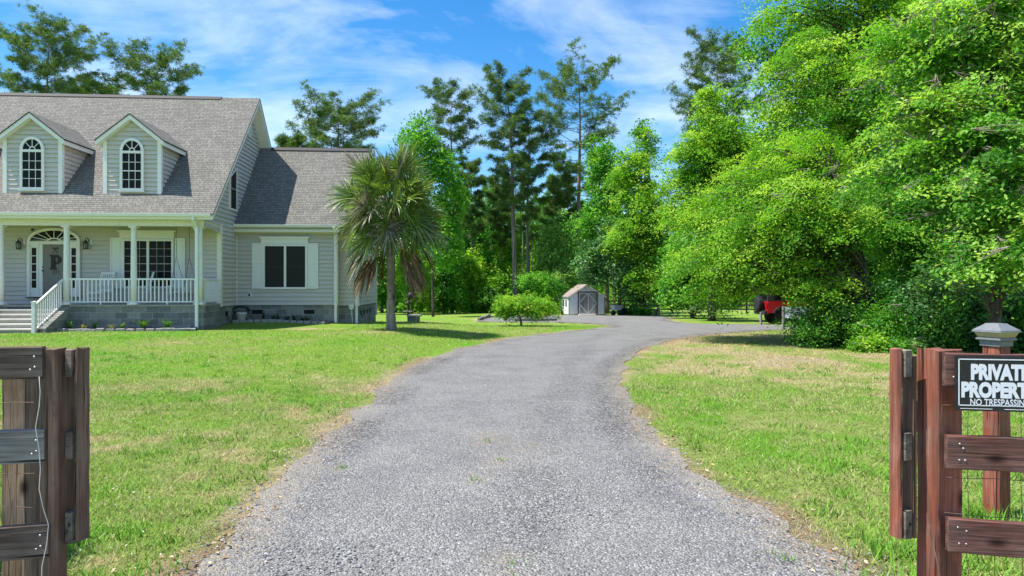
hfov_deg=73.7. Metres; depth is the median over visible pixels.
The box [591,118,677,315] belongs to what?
broadleaf tree
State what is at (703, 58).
pine tree
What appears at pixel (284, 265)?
window
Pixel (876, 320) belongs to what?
shrub
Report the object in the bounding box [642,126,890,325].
oak tree
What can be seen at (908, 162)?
broadleaf tree
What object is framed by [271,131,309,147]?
pine tree
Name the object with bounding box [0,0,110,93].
pine tree
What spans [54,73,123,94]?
pine tree
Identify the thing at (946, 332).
shrub
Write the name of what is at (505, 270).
broadleaf tree
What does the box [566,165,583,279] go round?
pine tree
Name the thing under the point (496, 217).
broadleaf tree
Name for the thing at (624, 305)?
rail fence
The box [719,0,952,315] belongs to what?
oak tree
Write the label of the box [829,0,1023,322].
oak tree
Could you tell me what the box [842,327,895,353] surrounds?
shrub
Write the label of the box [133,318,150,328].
strap leaf plant
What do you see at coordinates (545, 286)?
tree
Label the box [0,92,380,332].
house
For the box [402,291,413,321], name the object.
bird table
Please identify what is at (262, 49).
sky
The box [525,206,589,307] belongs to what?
young pine
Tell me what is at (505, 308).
tree
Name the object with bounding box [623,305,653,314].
shrub
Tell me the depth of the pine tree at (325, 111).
58.43 m
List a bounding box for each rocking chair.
[82,272,115,302]
[126,272,153,302]
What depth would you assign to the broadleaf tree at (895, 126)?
39.37 m
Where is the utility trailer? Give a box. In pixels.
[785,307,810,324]
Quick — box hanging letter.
[49,247,60,269]
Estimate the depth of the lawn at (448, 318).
9.87 m
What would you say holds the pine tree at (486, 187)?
on the lawn at (448, 318)
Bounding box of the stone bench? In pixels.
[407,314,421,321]
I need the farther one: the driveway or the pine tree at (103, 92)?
the pine tree at (103, 92)
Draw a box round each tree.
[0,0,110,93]
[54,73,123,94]
[88,31,205,95]
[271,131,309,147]
[284,80,392,149]
[324,139,450,329]
[377,247,406,312]
[389,109,480,316]
[395,249,444,313]
[396,209,438,305]
[416,76,483,312]
[422,217,474,313]
[432,194,450,217]
[441,186,487,268]
[454,158,487,252]
[454,241,491,312]
[460,283,509,312]
[469,225,505,286]
[473,59,553,296]
[477,187,492,227]
[478,183,495,282]
[479,186,504,263]
[484,174,516,276]
[487,226,534,289]
[489,290,565,325]
[501,106,553,288]
[506,202,540,269]
[506,283,559,312]
[507,207,523,242]
[510,158,534,274]
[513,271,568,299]
[518,193,542,271]
[519,234,567,300]
[529,194,572,281]
[530,35,635,271]
[536,190,554,295]
[538,173,585,256]
[538,203,548,253]
[547,149,571,300]
[548,157,576,279]
[549,210,603,284]
[560,133,633,313]
[564,211,657,314]
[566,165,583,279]
[575,199,588,283]
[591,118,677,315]
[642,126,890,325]
[646,70,780,320]
[647,226,754,318]
[660,24,772,173]
[708,0,849,301]
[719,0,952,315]
[760,3,894,319]
[787,175,933,308]
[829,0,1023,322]
[844,11,947,266]
[848,158,989,310]
[888,3,1001,233]
[888,186,1023,300]
[941,11,1023,210]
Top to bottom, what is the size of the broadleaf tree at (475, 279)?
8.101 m
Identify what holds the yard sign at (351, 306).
on the lawn at (448, 318)
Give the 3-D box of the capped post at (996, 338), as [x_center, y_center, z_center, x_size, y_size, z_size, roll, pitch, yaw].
[3.816,1.189,5.380,0.232,1.822,0.232,0,0,-20]
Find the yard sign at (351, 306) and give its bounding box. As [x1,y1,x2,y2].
[349,304,353,323]
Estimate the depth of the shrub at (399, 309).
68.59 m
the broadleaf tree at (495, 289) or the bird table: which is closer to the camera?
the bird table
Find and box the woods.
[377,199,934,308]
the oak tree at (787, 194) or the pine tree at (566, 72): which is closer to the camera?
the oak tree at (787, 194)
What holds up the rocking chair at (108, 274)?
on the house
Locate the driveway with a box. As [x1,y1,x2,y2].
[197,315,866,575]
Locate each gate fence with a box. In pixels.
[0,346,89,575]
[889,347,1023,575]
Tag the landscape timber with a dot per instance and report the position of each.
(553, 319)
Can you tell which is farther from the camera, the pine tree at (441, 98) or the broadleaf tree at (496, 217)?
the broadleaf tree at (496, 217)
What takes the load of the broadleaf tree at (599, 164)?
on the lawn at (448, 318)
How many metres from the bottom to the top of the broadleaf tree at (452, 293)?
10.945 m
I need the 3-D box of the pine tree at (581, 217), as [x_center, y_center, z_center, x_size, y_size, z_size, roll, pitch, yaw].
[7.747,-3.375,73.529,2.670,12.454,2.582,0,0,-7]
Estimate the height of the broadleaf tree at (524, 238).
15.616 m
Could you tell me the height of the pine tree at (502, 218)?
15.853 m
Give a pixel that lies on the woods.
(599, 288)
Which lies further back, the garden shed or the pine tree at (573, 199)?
the pine tree at (573, 199)
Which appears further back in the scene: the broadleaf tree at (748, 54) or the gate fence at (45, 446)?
the broadleaf tree at (748, 54)
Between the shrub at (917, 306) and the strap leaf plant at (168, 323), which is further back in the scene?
the strap leaf plant at (168, 323)
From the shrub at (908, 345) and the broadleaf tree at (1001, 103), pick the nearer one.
the shrub at (908, 345)
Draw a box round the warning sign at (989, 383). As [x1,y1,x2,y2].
[955,355,1023,411]
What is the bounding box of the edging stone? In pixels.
[96,328,104,331]
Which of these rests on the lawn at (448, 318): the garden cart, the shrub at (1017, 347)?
the shrub at (1017, 347)
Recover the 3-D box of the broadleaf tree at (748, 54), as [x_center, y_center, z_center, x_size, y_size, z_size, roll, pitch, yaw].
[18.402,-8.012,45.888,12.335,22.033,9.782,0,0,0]
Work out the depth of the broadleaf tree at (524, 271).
80.91 m
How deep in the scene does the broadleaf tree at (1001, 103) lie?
32.22 m
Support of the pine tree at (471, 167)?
on the lawn at (448, 318)
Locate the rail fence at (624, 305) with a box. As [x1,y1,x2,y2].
[609,300,754,313]
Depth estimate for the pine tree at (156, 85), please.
60.72 m
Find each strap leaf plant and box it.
[64,319,76,328]
[87,321,101,328]
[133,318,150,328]
[161,318,176,327]
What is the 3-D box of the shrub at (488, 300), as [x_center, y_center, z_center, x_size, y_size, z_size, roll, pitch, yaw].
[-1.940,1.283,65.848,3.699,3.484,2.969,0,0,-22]
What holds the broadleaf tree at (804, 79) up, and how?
on the lawn at (448, 318)
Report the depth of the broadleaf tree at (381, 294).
69.11 m
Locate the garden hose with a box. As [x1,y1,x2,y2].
[232,306,253,319]
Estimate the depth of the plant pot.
27.87 m
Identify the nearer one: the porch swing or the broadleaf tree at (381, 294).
the porch swing
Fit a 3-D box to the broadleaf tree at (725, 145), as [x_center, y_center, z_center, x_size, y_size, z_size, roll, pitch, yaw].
[12.121,-5.544,41.493,7.942,15.528,7.019,0,0,0]
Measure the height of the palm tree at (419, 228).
7.119 m
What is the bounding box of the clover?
[79,369,1020,567]
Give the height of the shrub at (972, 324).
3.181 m
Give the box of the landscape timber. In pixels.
[537,318,556,320]
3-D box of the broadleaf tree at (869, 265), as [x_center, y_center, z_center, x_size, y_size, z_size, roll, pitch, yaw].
[16.724,-1.649,33.278,8.535,9.458,8.825,0,0,-37]
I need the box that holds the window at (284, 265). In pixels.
[263,244,306,288]
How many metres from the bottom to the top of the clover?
0.164 m
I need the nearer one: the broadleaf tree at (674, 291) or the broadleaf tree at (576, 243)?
the broadleaf tree at (674, 291)
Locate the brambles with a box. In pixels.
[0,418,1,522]
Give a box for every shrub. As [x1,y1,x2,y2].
[395,300,455,312]
[473,284,508,312]
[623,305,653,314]
[767,284,890,348]
[832,291,933,349]
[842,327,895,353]
[873,256,982,344]
[874,327,928,353]
[911,280,987,352]
[948,273,1023,352]
[1002,289,1023,353]
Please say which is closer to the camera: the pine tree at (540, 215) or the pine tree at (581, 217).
the pine tree at (581, 217)
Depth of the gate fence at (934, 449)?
2.96 m
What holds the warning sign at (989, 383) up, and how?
attached to the gate fence at (934, 449)
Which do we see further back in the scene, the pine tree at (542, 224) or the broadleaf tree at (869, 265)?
the pine tree at (542, 224)
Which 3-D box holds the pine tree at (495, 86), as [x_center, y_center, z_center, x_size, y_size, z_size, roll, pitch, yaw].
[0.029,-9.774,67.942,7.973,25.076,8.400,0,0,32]
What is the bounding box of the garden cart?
[610,305,625,314]
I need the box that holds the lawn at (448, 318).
[0,290,1023,575]
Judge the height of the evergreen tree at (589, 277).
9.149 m
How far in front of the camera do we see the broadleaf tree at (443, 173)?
51.50 m
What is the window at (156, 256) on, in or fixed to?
in the house
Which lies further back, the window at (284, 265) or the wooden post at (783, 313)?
the wooden post at (783, 313)
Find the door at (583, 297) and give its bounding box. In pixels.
[579,293,587,313]
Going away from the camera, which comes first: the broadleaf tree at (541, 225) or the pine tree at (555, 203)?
the pine tree at (555, 203)
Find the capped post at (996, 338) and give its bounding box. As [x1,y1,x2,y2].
[972,323,1020,519]
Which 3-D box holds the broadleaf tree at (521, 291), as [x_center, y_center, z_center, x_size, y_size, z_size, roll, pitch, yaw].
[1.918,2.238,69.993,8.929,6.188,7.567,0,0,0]
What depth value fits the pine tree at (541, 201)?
69.69 m
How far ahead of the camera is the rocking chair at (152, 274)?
25.70 m
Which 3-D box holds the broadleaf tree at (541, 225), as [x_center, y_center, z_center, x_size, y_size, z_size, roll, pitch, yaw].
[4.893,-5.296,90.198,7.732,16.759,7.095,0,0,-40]
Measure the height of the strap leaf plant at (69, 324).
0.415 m
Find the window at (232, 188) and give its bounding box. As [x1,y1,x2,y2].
[228,168,236,211]
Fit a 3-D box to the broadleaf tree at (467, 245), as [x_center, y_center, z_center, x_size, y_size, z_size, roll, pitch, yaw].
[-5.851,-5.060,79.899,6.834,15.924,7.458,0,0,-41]
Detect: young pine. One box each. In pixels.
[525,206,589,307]
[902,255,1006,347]
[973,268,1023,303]
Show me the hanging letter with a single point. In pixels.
(53, 262)
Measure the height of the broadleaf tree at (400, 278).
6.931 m
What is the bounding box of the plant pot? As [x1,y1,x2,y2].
[236,312,246,321]
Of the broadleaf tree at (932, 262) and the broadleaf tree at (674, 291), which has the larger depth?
the broadleaf tree at (674, 291)
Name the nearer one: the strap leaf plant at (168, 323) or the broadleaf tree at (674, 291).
the strap leaf plant at (168, 323)
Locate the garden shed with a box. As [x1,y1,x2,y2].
[560,284,606,314]
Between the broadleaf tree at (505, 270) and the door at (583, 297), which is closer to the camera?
the door at (583, 297)
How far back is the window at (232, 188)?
28.10 m
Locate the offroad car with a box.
[754,291,832,323]
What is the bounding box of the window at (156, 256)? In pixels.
[122,239,173,287]
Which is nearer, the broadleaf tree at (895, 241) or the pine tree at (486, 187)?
the broadleaf tree at (895, 241)
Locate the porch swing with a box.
[169,227,194,294]
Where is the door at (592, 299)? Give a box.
[588,293,596,313]
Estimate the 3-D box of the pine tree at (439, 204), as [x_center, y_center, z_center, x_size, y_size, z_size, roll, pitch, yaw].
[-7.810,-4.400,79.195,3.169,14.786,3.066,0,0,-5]
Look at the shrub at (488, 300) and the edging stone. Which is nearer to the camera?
the edging stone
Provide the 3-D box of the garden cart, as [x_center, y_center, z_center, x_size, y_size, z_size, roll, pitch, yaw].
[8.863,1.865,57.049,1.327,0.852,0.840,0,0,-20]
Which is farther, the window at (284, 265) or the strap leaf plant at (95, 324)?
the window at (284, 265)
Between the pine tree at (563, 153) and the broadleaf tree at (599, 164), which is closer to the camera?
the broadleaf tree at (599, 164)
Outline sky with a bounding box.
[0,0,1020,282]
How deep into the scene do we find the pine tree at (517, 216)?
81.97 m
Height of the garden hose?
0.660 m
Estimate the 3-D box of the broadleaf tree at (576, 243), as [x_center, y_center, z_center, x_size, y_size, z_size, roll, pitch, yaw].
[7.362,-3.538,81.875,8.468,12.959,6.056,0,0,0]
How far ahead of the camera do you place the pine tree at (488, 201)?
88.23 m
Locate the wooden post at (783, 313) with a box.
[782,307,784,328]
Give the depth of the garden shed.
58.69 m
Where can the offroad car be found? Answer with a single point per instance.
(768, 309)
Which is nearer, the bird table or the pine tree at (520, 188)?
the bird table
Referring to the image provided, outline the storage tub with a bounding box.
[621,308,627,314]
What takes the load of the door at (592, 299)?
in the garden shed
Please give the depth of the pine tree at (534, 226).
75.03 m
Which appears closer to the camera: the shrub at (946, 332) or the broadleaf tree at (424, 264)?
the shrub at (946, 332)

